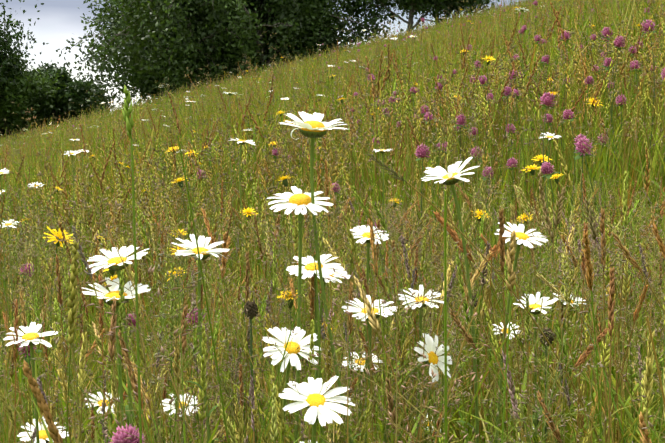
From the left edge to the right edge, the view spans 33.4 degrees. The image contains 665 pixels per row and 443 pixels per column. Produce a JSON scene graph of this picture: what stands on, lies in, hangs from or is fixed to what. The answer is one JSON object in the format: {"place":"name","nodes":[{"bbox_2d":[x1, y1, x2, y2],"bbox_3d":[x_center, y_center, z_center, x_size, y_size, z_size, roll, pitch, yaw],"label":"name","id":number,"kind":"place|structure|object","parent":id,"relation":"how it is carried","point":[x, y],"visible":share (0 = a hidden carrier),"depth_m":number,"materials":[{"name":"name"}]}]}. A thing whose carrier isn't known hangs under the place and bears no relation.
{"place":"outdoors","nodes":[
{"label":"outdoors","id":0,"kind":"place"},
{"bbox_2d":[0,0,535,111],"label":"sky","id":1,"kind":"structure","parent":0,"point":[59,21],"materials":[{"name":"white"}]},
{"bbox_2d":[0,0,664,442],"bbox_3d":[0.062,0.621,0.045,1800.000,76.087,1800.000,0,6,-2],"label":"meadow ground","id":2,"kind":"structure","parent":0,"point":[425,252],"depth_m":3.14,"materials":[{"name":"green plant"}]},
{"bbox_2d":[0,168,8,392],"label":"daisy flower","id":3,"kind":"object","parent":2,"relation":"on","point":[2,171],"visible":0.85,"depth_m":2.58,"materials":[{"name":"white plant"}]},
{"bbox_2d":[0,220,18,425],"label":"daisy flower","id":4,"kind":"object","parent":2,"relation":"on","point":[9,223],"visible":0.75,"depth_m":2.17,"materials":[{"name":"white plant"}]},
{"bbox_2d":[0,115,23,138],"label":"bush","id":5,"kind":"object","parent":2,"relation":"on","point":[2,131],"visible":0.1,"depth_m":108.46,"materials":[{"name":"green plant"}]},
{"bbox_2d":[15,263,33,299],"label":"clover flower","id":6,"kind":"object","parent":2,"relation":"on","point":[21,270],"visible":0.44,"depth_m":1.96,"materials":[{"name":"pink plant"}]},
{"bbox_2d":[0,0,57,117],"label":"tree","id":7,"kind":"object","parent":2,"relation":"on","point":[5,46],"visible":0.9,"depth_m":97.50,"materials":[{"name":"green plant"}]},
{"bbox_2d":[18,342,41,398],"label":"clover flower","id":8,"kind":"object","parent":2,"relation":"on","point":[25,353],"visible":0.38,"depth_m":1.47,"materials":[{"name":"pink plant"}]},
{"bbox_2d":[4,322,57,442],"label":"daisy flower","id":9,"kind":"object","parent":2,"relation":"on","point":[31,331],"visible":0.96,"depth_m":0.93,"materials":[{"name":"white plant"}]},
{"bbox_2d":[0,54,66,138],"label":"tree","id":10,"kind":"object","parent":2,"relation":"on","point":[26,92],"visible":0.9,"depth_m":100.52,"materials":[{"name":"green plant"}]},
{"bbox_2d":[28,182,43,287],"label":"daisy flower","id":11,"kind":"object","parent":2,"relation":"on","point":[37,185],"visible":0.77,"depth_m":2.97,"materials":[{"name":"white plant"}]},
{"bbox_2d":[17,417,68,442],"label":"daisy flower","id":12,"kind":"object","parent":2,"relation":"on","point":[43,437],"visible":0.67,"depth_m":0.97,"materials":[{"name":"white plant"}]},
{"bbox_2d":[28,115,58,131],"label":"bush","id":13,"kind":"object","parent":2,"relation":"on","point":[42,123],"visible":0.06,"depth_m":110.75,"materials":[{"name":"green plant"}]},
{"bbox_2d":[43,226,72,420],"bbox_3d":[-0.389,0.263,1.597,0.043,0.514,0.046,0,6,-2],"label":"hawkbit flower","id":14,"kind":"object","parent":2,"relation":"on","point":[57,242],"visible":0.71,"depth_m":1.57,"materials":[{"name":"yellow plant"}]},
{"bbox_2d":[31,60,103,126],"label":"tree","id":15,"kind":"object","parent":2,"relation":"on","point":[81,95],"visible":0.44,"depth_m":104.62,"materials":[{"name":"green plant"}]},
{"bbox_2d":[64,151,78,220],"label":"daisy flower","id":16,"kind":"object","parent":2,"relation":"on","point":[73,153],"visible":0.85,"depth_m":3.17,"materials":[{"name":"white plant"}]},
{"bbox_2d":[74,77,112,115],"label":"tree","id":17,"kind":"object","parent":2,"relation":"on","point":[102,96],"visible":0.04,"depth_m":115.14,"materials":[{"name":"green plant"}]},
{"bbox_2d":[72,226,122,429],"bbox_3d":[-0.123,0.294,0.763,0.100,0.585,0.022,1,6,15],"label":"grass stem","id":18,"kind":"object","parent":2,"relation":"on","point":[89,272],"visible":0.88,"depth_m":0.74,"materials":[{"name":"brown plant"}]},
{"bbox_2d":[85,392,117,439],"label":"daisy flower","id":19,"kind":"object","parent":2,"relation":"on","point":[98,404],"visible":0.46,"depth_m":1.18,"materials":[{"name":"white plant"}]},
{"bbox_2d":[103,266,115,422],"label":"hawkbit flower","id":20,"kind":"object","parent":2,"relation":"on","point":[112,273],"visible":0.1,"depth_m":1.58,"materials":[{"name":"yellow plant"}]},
{"bbox_2d":[106,299,116,442],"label":"grass stem","id":21,"kind":"object","parent":2,"relation":"on","point":[112,338],"visible":0.88,"depth_m":0.72,"materials":[{"name":"green plant"}]},
{"bbox_2d":[81,277,149,426],"bbox_3d":[-0.149,0.307,0.791,0.048,0.539,0.062,-2,6,-16],"label":"daisy flower","id":22,"kind":"object","parent":2,"relation":"on","point":[108,297],"visible":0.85,"depth_m":0.77,"materials":[{"name":"white plant"}]},
{"bbox_2d":[106,275,128,425],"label":"hawkbit flower","id":23,"kind":"object","parent":2,"relation":"on","point":[113,277],"visible":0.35,"depth_m":1.58,"materials":[{"name":"yellow plant"}]},
{"bbox_2d":[87,245,148,440],"bbox_3d":[-0.151,0.296,0.821,0.044,0.560,0.076,0,6,-2],"label":"daisy flower","id":24,"kind":"object","parent":2,"relation":"on","point":[111,262],"visible":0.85,"depth_m":0.79,"materials":[{"name":"white plant"}]},
{"bbox_2d":[110,422,145,442],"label":"clover flower","id":25,"kind":"object","parent":2,"relation":"on","point":[120,436],"visible":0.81,"depth_m":0.57,"materials":[{"name":"pink plant"}]},
{"bbox_2d":[121,85,141,442],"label":"grass stem","id":26,"kind":"object","parent":2,"relation":"on","point":[129,123],"visible":1,"depth_m":0.40,"materials":[{"name":"green plant"}]},
{"bbox_2d":[126,313,140,336],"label":"clover flower","id":27,"kind":"object","parent":2,"relation":"on","point":[133,320],"visible":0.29,"depth_m":1.77,"materials":[{"name":"pink plant"}]},
{"bbox_2d":[102,284,207,438],"bbox_3d":[-0.120,0.307,0.742,0.080,0.540,0.114,0,6,-2],"label":"grass stem","id":28,"kind":"object","parent":2,"relation":"on","point":[162,312],"visible":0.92,"depth_m":0.70,"materials":[{"name":"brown plant"}]},
{"bbox_2d":[133,305,187,442],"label":"grass stem","id":29,"kind":"object","parent":2,"relation":"on","point":[183,339],"visible":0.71,"depth_m":0.68,"materials":[{"name":"green plant"}]},
{"bbox_2d":[117,52,204,100],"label":"tree","id":30,"kind":"object","parent":2,"relation":"on","point":[150,83],"visible":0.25,"depth_m":96.91,"materials":[{"name":"green plant"}]},
{"bbox_2d":[158,268,186,425],"bbox_3d":[-0.253,0.274,1.705,0.072,0.411,0.033,4,7,35],"label":"hawkbit flower","id":31,"kind":"object","parent":2,"relation":"on","point":[174,272],"visible":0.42,"depth_m":1.68,"materials":[{"name":"yellow plant"}]},
{"bbox_2d":[81,0,267,107],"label":"birch tree","id":32,"kind":"object","parent":2,"relation":"on","point":[100,21],"visible":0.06,"depth_m":102.16,"materials":[{"name":"green plant"}]},
{"bbox_2d":[42,0,310,118],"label":"birch tree","id":33,"kind":"object","parent":2,"relation":"on","point":[162,22],"visible":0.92,"depth_m":91.10,"materials":[{"name":"green plant"}]},
{"bbox_2d":[160,393,198,441],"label":"daisy flower","id":34,"kind":"object","parent":2,"relation":"on","point":[167,405],"visible":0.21,"depth_m":1.13,"materials":[{"name":"white plant"}]},
{"bbox_2d":[171,229,187,427],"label":"hawkbit flower","id":35,"kind":"object","parent":2,"relation":"on","point":[183,233],"visible":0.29,"depth_m":1.88,"materials":[{"name":"yellow plant"}]},
{"bbox_2d":[169,246,198,419],"bbox_3d":[-0.221,0.245,1.697,0.053,0.422,0.036,0,6,-2],"label":"hawkbit flower","id":36,"kind":"object","parent":2,"relation":"on","point":[178,248],"visible":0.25,"depth_m":1.68,"materials":[{"name":"yellow plant"}]},
{"bbox_2d":[137,210,237,442],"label":"grass stem","id":37,"kind":"object","parent":2,"relation":"on","point":[147,246],"visible":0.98,"depth_m":0.83,"materials":[{"name":"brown plant"}]},
{"bbox_2d":[186,308,205,329],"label":"clover flower","id":38,"kind":"object","parent":2,"relation":"on","point":[196,318],"visible":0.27,"depth_m":1.42,"materials":[{"name":"pink plant"}]},
{"bbox_2d":[171,234,229,442],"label":"daisy flower","id":39,"kind":"object","parent":2,"relation":"on","point":[205,252],"visible":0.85,"depth_m":0.87,"materials":[{"name":"white plant"}]},
{"bbox_2d":[194,169,207,262],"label":"clover flower","id":40,"kind":"object","parent":2,"relation":"on","point":[200,170],"visible":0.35,"depth_m":2.97,"materials":[{"name":"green plant"}]},
{"bbox_2d":[240,208,257,364],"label":"hawkbit flower","id":41,"kind":"object","parent":2,"relation":"on","point":[248,211],"visible":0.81,"depth_m":1.98,"materials":[{"name":"yellow plant"}]},
{"bbox_2d":[244,300,257,442],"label":"knapweed bud","id":42,"kind":"object","parent":2,"relation":"on","point":[251,307],"visible":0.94,"depth_m":0.98,"materials":[{"name":"brown plant"}]},
{"bbox_2d":[270,385,276,442],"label":"grass stem","id":43,"kind":"object","parent":2,"relation":"on","point":[274,418],"visible":1,"depth_m":0.64,"materials":[{"name":"green plant"}]},
{"bbox_2d":[271,149,280,263],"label":"clover flower","id":44,"kind":"object","parent":2,"relation":"on","point":[274,152],"visible":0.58,"depth_m":3.18,"materials":[{"name":"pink plant"}]},
{"bbox_2d":[205,0,363,69],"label":"birch tree","id":45,"kind":"object","parent":2,"relation":"on","point":[303,45],"depth_m":104.09,"materials":[{"name":"green plant"}]},
{"bbox_2d":[278,291,297,377],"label":"hawkbit flower","id":46,"kind":"object","parent":2,"relation":"on","point":[290,305],"visible":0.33,"depth_m":1.23,"materials":[{"name":"yellow plant"}]},
{"bbox_2d":[262,326,320,442],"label":"daisy flower","id":47,"kind":"object","parent":2,"relation":"on","point":[292,359],"visible":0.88,"depth_m":0.78,"materials":[{"name":"white plant"}]},
{"bbox_2d":[202,0,387,87],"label":"birch tree","id":48,"kind":"object","parent":2,"relation":"on","point":[311,19],"visible":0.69,"depth_m":95.89,"materials":[{"name":"green plant"}]},
{"bbox_2d":[267,186,333,442],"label":"daisy flower","id":49,"kind":"object","parent":2,"relation":"on","point":[298,200],"visible":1,"depth_m":0.81,"materials":[{"name":"white plant"}]},
{"bbox_2d":[269,206,340,442],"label":"grass stem","id":50,"kind":"object","parent":2,"relation":"on","point":[313,238],"visible":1,"depth_m":0.78,"materials":[{"name":"green plant"}]},
{"bbox_2d":[286,254,342,442],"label":"daisy flower","id":51,"kind":"object","parent":2,"relation":"on","point":[308,270],"visible":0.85,"depth_m":0.89,"materials":[{"name":"white plant"}]},
{"bbox_2d":[279,376,354,442],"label":"daisy flower","id":52,"kind":"object","parent":2,"relation":"on","point":[312,398],"visible":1,"depth_m":0.72,"materials":[{"name":"white plant"}]},
{"bbox_2d":[280,111,360,442],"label":"daisy flower","id":53,"kind":"object","parent":2,"relation":"on","point":[313,127],"visible":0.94,"depth_m":0.80,"materials":[{"name":"white plant"}]},
{"bbox_2d":[0,0,656,175],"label":"grass tufts","id":54,"kind":"object","parent":2,"relation":"on","point":[144,105],"visible":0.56,"depth_m":28.74,"materials":[{"name":"green plant"}]},
{"bbox_2d":[0,0,664,393],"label":"meadow flowers","id":55,"kind":"object","parent":2,"relation":"on","point":[570,118],"visible":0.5,"depth_m":2.91,"materials":[{"name":"green plant"}]},
{"bbox_2d":[0,0,664,281],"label":"grass tufts","id":56,"kind":"object","parent":2,"relation":"on","point":[615,16],"visible":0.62,"depth_m":6.16,"materials":[{"name":"green plant"}]},
{"bbox_2d":[315,261,350,442],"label":"daisy flower","id":57,"kind":"object","parent":2,"relation":"on","point":[334,275],"visible":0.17,"depth_m":0.92,"materials":[{"name":"white plant"}]},
{"bbox_2d":[331,182,340,293],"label":"clover flower","id":58,"kind":"object","parent":2,"relation":"on","point":[337,187],"visible":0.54,"depth_m":2.58,"materials":[{"name":"pink plant"}]},
{"bbox_2d":[345,212,372,442],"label":"grass stem","id":59,"kind":"object","parent":2,"relation":"on","point":[350,235],"visible":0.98,"depth_m":0.79,"materials":[{"name":"green plant"}]},
{"bbox_2d":[342,352,382,429],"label":"daisy flower","id":60,"kind":"object","parent":2,"relation":"on","point":[345,362],"visible":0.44,"depth_m":1.09,"materials":[{"name":"white plant"}]},
{"bbox_2d":[350,225,388,442],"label":"daisy flower","id":61,"kind":"object","parent":2,"relation":"on","point":[365,237],"visible":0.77,"depth_m":0.97,"materials":[{"name":"white plant"}]},
{"bbox_2d":[342,295,397,396],"bbox_3d":[0.029,0.288,0.896,0.049,0.458,0.065,-2,6,-19],"label":"daisy flower","id":62,"kind":"object","parent":2,"relation":"on","point":[361,313],"visible":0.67,"depth_m":0.87,"materials":[{"name":"white plant"}]},
{"bbox_2d":[350,201,412,442],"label":"grass stem","id":63,"kind":"object","parent":2,"relation":"on","point":[369,425],"visible":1,"depth_m":0.84,"materials":[{"name":"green plant"}]},
{"bbox_2d":[386,97,394,165],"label":"clover flower","id":64,"kind":"object","parent":2,"relation":"on","point":[390,99],"visible":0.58,"depth_m":3.99,"materials":[{"name":"purple plant"}]},
{"bbox_2d":[385,377,397,438],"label":"grass stem","id":65,"kind":"object","parent":2,"relation":"on","point":[390,402],"visible":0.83,"depth_m":0.70,"materials":[{"name":"brown plant"}]},
{"bbox_2d":[326,0,499,42],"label":"tree","id":66,"kind":"object","parent":2,"relation":"on","point":[374,15],"visible":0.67,"depth_m":98.49,"materials":[{"name":"green plant"}]},
{"bbox_2d":[384,333,451,442],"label":"daisy flower","id":67,"kind":"object","parent":2,"relation":"on","point":[433,358],"visible":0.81,"depth_m":0.84,"materials":[{"name":"white plant"}]},
{"bbox_2d":[375,275,462,442],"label":"grass stem","id":68,"kind":"object","parent":2,"relation":"on","point":[423,308],"visible":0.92,"depth_m":0.83,"materials":[{"name":"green plant"}]},
{"bbox_2d":[398,285,443,442],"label":"daisy flower","id":69,"kind":"object","parent":2,"relation":"on","point":[427,300],"visible":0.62,"depth_m":0.94,"materials":[{"name":"white plant"}]},
{"bbox_2d":[414,143,433,277],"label":"clover flower","id":70,"kind":"object","parent":2,"relation":"on","point":[421,152],"visible":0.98,"depth_m":1.89,"materials":[{"name":"purple plant"}]},
{"bbox_2d":[350,185,533,442],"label":"grass blades","id":71,"kind":"object","parent":2,"relation":"on","point":[369,217],"visible":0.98,"depth_m":0.83,"materials":[{"name":"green plant"}]},
{"bbox_2d":[388,0,496,22],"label":"tree","id":72,"kind":"object","parent":2,"relation":"on","point":[471,3],"visible":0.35,"depth_m":103.54,"materials":[{"name":"green plant"}]},
{"bbox_2d":[421,157,478,442],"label":"daisy flower","id":73,"kind":"object","parent":2,"relation":"on","point":[451,177],"visible":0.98,"depth_m":0.86,"materials":[{"name":"white plant"}]},
{"bbox_2d":[452,114,469,231],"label":"clover flower","id":74,"kind":"object","parent":2,"relation":"on","point":[461,121],"visible":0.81,"depth_m":2.59,"materials":[{"name":"purple plant"}]},
{"bbox_2d":[468,295,477,393],"bbox_3d":[0.170,0.249,1.315,0.015,0.333,0.034,5,8,44],"label":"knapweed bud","id":75,"kind":"object","parent":2,"relation":"on","point":[475,306],"visible":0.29,"depth_m":1.29,"materials":[{"name":"brown plant"}]},
{"bbox_2d":[466,146,482,224],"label":"clover flower","id":76,"kind":"object","parent":2,"relation":"on","point":[474,151],"visible":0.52,"depth_m":2.39,"materials":[{"name":"purple plant"}]},
{"bbox_2d":[450,308,521,442],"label":"grass stem","id":77,"kind":"object","parent":2,"relation":"on","point":[468,339],"visible":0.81,"depth_m":0.79,"materials":[{"name":"brown plant"}]},
{"bbox_2d":[480,167,495,246],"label":"clover flower","id":78,"kind":"object","parent":2,"relation":"on","point":[487,173],"visible":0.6,"depth_m":2.29,"materials":[{"name":"purple plant"}]},
{"bbox_2d":[493,322,518,442],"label":"daisy flower","id":79,"kind":"object","parent":2,"relation":"on","point":[501,323],"visible":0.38,"depth_m":1.15,"materials":[{"name":"white plant"}]},
{"bbox_2d":[501,230,515,442],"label":"grass stem","id":80,"kind":"object","parent":2,"relation":"on","point":[510,259],"visible":1,"depth_m":0.49,"materials":[{"name":"green plant"}]},
{"bbox_2d":[506,124,515,232],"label":"clover flower","id":81,"kind":"object","parent":2,"relation":"on","point":[512,129],"visible":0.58,"depth_m":2.90,"materials":[{"name":"purple plant"}]},
{"bbox_2d":[367,154,660,442],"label":"grass blade","id":82,"kind":"object","parent":2,"relation":"on","point":[402,179],"visible":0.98,"depth_m":0.79,"materials":[{"name":"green plant"}]},
{"bbox_2d":[486,222,547,442],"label":"daisy flower","id":83,"kind":"object","parent":2,"relation":"on","point":[522,237],"visible":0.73,"depth_m":0.90,"materials":[{"name":"white plant"}]},
{"bbox_2d":[517,213,532,260],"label":"hawkbit flower","id":84,"kind":"object","parent":2,"relation":"on","point":[522,218],"visible":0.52,"depth_m":2.00,"materials":[{"name":"yellow plant"}]},
{"bbox_2d":[523,164,539,224],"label":"hawkbit flower","id":85,"kind":"object","parent":2,"relation":"on","point":[531,169],"visible":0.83,"depth_m":2.20,"materials":[{"name":"yellow plant"}]},
{"bbox_2d":[513,292,556,442],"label":"daisy flower","id":86,"kind":"object","parent":2,"relation":"on","point":[533,300],"visible":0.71,"depth_m":0.95,"materials":[{"name":"white plant"}]},
{"bbox_2d":[531,154,551,197],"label":"hawkbit flower","id":87,"kind":"object","parent":2,"relation":"on","point":[540,158],"visible":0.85,"depth_m":2.25,"materials":[{"name":"yellow plant"}]},
{"bbox_2d":[524,186,565,441],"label":"grass stem","id":88,"kind":"object","parent":2,"relation":"on","point":[558,217],"visible":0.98,"depth_m":0.81,"materials":[{"name":"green plant"}]},
{"bbox_2d":[539,327,553,442],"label":"knapweed bud","id":89,"kind":"object","parent":2,"relation":"on","point":[551,339],"visible":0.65,"depth_m":0.99,"materials":[{"name":"brown plant"}]},
{"bbox_2d":[540,114,552,228],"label":"clover flower","id":90,"kind":"object","parent":2,"relation":"on","point":[549,118],"visible":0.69,"depth_m":2.80,"materials":[{"name":"purple plant"}]},
{"bbox_2d":[537,390,561,442],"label":"grass stem","id":91,"kind":"object","parent":2,"relation":"on","point":[556,432],"visible":0.92,"depth_m":0.69,"materials":[{"name":"brown plant"}]},
{"bbox_2d":[540,132,560,274],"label":"daisy flower","id":92,"kind":"object","parent":2,"relation":"on","point":[549,136],"visible":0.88,"depth_m":2.01,"materials":[{"name":"white plant"}]},
{"bbox_2d":[559,30,570,181],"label":"clover flower","id":93,"kind":"object","parent":2,"relation":"on","point":[566,35],"visible":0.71,"depth_m":3.01,"materials":[{"name":"purple plant"}]},
{"bbox_2d":[553,293,585,430],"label":"daisy flower","id":94,"kind":"object","parent":2,"relation":"on","point":[564,303],"visible":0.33,"depth_m":1.05,"materials":[{"name":"white plant"}]},
{"bbox_2d":[516,171,628,442],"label":"grass stem","id":95,"kind":"object","parent":2,"relation":"on","point":[624,199],"visible":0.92,"depth_m":0.90,"materials":[{"name":"green plant"}]},
{"bbox_2d":[538,169,622,442],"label":"grass stem","id":96,"kind":"object","parent":2,"relation":"on","point":[545,213],"visible":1,"depth_m":0.81,"materials":[{"name":"green plant"}]},
{"bbox_2d":[574,76,593,175],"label":"clover flower","id":97,"kind":"object","parent":2,"relation":"on","point":[589,81],"visible":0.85,"depth_m":3.01,"materials":[{"name":"purple plant"}]},
{"bbox_2d":[586,98,602,180],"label":"hawkbit flower","id":98,"kind":"object","parent":2,"relation":"on","point":[591,100],"visible":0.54,"depth_m":2.81,"materials":[{"name":"yellow plant"}]},
{"bbox_2d":[583,197,606,442],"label":"grass stem","id":99,"kind":"object","parent":2,"relation":"on","point":[594,232],"visible":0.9,"depth_m":0.85,"materials":[{"name":"green plant"}]},
{"bbox_2d":[552,238,646,442],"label":"grass stem","id":100,"kind":"object","parent":2,"relation":"on","point":[592,252],"visible":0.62,"depth_m":0.79,"materials":[{"name":"brown plant"}]},
{"bbox_2d":[592,135,608,221],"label":"clover flower","id":101,"kind":"object","parent":2,"relation":"on","point":[601,139],"visible":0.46,"depth_m":2.60,"materials":[{"name":"purple plant"}]},
{"bbox_2d":[599,27,615,176],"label":"clover flower","id":102,"kind":"object","parent":2,"relation":"on","point":[605,31],"visible":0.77,"depth_m":2.81,"materials":[{"name":"purple plant"}]},
{"bbox_2d":[601,57,622,194],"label":"clover flower","id":103,"kind":"object","parent":2,"relation":"on","point":[608,61],"visible":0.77,"depth_m":2.91,"materials":[{"name":"purple plant"}]},
{"bbox_2d":[604,36,626,221],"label":"clover flower","id":104,"kind":"object","parent":2,"relation":"on","point":[618,42],"visible":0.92,"depth_m":2.61,"materials":[{"name":"purple plant"}]},
{"bbox_2d":[615,93,626,186],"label":"clover flower","id":105,"kind":"object","parent":2,"relation":"on","point":[620,100],"visible":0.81,"depth_m":2.71,"materials":[{"name":"purple plant"}]},
{"bbox_2d":[597,232,664,442],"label":"grass stem","id":106,"kind":"object","parent":2,"relation":"on","point":[626,253],"visible":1,"depth_m":0.61,"materials":[{"name":"brown plant"}]},
{"bbox_2d":[638,412,651,442],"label":"grass stem","id":107,"kind":"object","parent":2,"relation":"on","point":[645,439],"visible":1,"depth_m":0.47,"materials":[{"name":"beige plant"}]},
{"bbox_2d":[641,415,664,437],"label":"grass stem","id":108,"kind":"object","parent":2,"relation":"on","point":[650,424],"visible":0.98,"depth_m":0.42,"materials":[{"name":"green plant"}]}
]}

